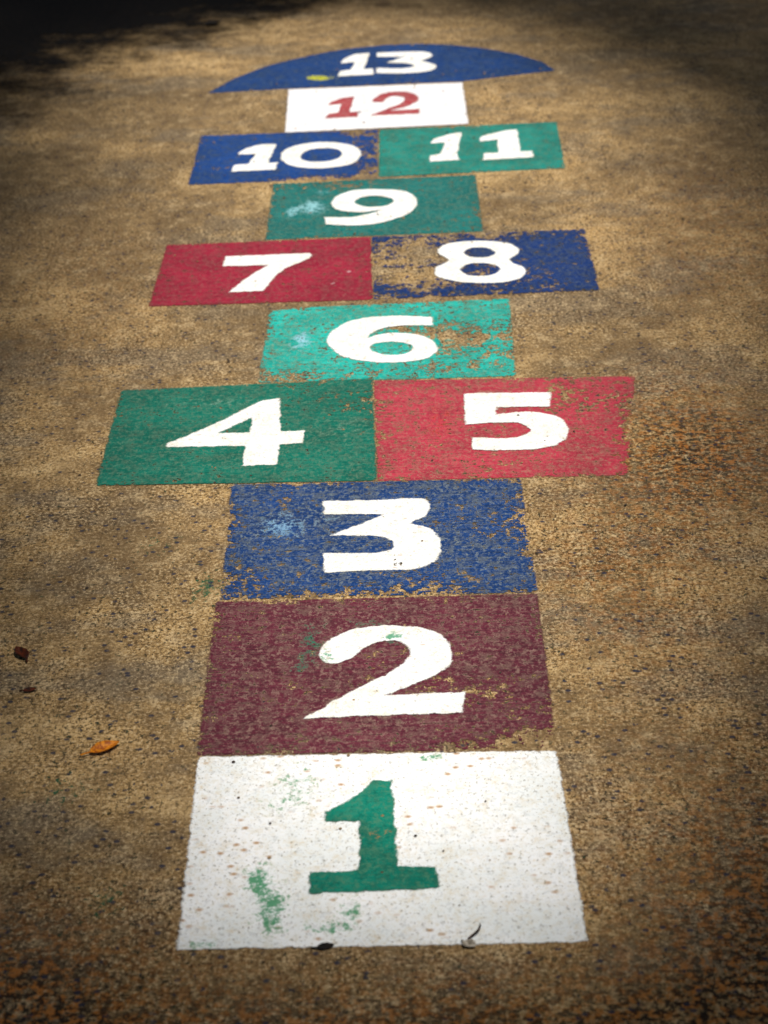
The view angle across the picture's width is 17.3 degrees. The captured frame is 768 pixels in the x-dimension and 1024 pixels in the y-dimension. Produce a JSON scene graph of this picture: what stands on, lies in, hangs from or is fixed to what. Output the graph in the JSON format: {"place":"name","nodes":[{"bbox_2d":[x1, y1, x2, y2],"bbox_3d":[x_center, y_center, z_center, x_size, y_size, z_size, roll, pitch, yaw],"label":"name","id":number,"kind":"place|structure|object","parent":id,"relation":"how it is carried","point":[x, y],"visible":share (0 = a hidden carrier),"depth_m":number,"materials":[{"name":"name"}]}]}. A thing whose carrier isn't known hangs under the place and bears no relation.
{"place":"outdoors","nodes":[
{"label":"outdoors","id":0,"kind":"place"},
{"bbox_2d":[0,0,767,1023],"bbox_3d":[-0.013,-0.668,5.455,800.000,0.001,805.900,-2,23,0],"label":"ground","id":1,"kind":"structure","parent":0,"point":[656,738],"depth_m":3.84,"materials":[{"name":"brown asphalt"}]},
{"bbox_2d":[14,646,28,661],"bbox_3d":[-0.490,0.193,3.422,0.018,0.007,0.046,-11,24,-29],"label":"fallen leaf","id":2,"kind":"object","parent":1,"relation":"on","point":[21,652],"visible":1,"depth_m":3.43,"materials":[{"name":"brown plant"}]},
{"bbox_2d":[19,687,35,691],"bbox_3d":[-0.470,0.235,3.327,0.023,0.004,0.012,-6,26,-10],"label":"fallen leaf","id":3,"kind":"object","parent":1,"relation":"on","point":[28,689],"visible":1,"depth_m":3.33,"materials":[{"name":"brown plant"}]},
{"bbox_2d":[80,740,118,755],"bbox_3d":[-0.356,0.297,3.164,0.054,0.008,0.023,-16,29,-31],"label":"fallen leaf","id":4,"kind":"object","parent":1,"relation":"on","point":[101,746],"visible":1,"depth_m":3.17,"materials":[{"name":"orange plant"}]},
{"bbox_2d":[0,0,328,114],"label":"shadow","id":5,"kind":"object","parent":1,"relation":"on","point":[34,34],"visible":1,"depth_m":7.26},
{"bbox_2d":[200,20,220,24],"bbox_3d":[-0.495,-1.401,7.218,0.052,0.009,0.038,4,23,13],"label":"fallen leaf","id":6,"kind":"object","parent":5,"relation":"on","point":[212,21],"visible":1,"depth_m":7.22,"materials":[{"name":"brown plant"}]},
{"bbox_2d":[97,44,634,949],"bbox_3d":[-0.005,-0.406,4.826,0.931,0.002,4.560,-2,23,0],"label":"hopscotch court","id":7,"kind":"object","parent":1,"relation":"on","point":[317,878],"visible":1,"depth_m":3.81,"materials":[{"name":"paint"}]},
{"bbox_2d":[311,942,333,948],"bbox_3d":[-0.066,0.471,2.735,0.025,0.004,0.012,-9,26,-15],"label":"fallen leaf","id":8,"kind":"object","parent":7,"relation":"on","point":[326,945],"visible":1,"depth_m":2.73,"materials":[{"name":"black plant"}]},
{"bbox_2d":[461,939,475,946],"bbox_3d":[0.092,0.467,2.731,0.015,0.005,0.020,-4,23,-4],"label":"pebble","id":9,"kind":"object","parent":7,"relation":"on","point":[469,943],"visible":1,"depth_m":2.73,"materials":[{"name":"white stone"}]},
{"bbox_2d":[468,923,480,938],"bbox_3d":[0.101,0.457,2.751,0.007,0.004,0.032,10,25,26],"label":"twig","id":10,"kind":"object","parent":7,"relation":"on","point":[474,933],"visible":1,"depth_m":2.75,"materials":[{"name":"wood"}]}
]}

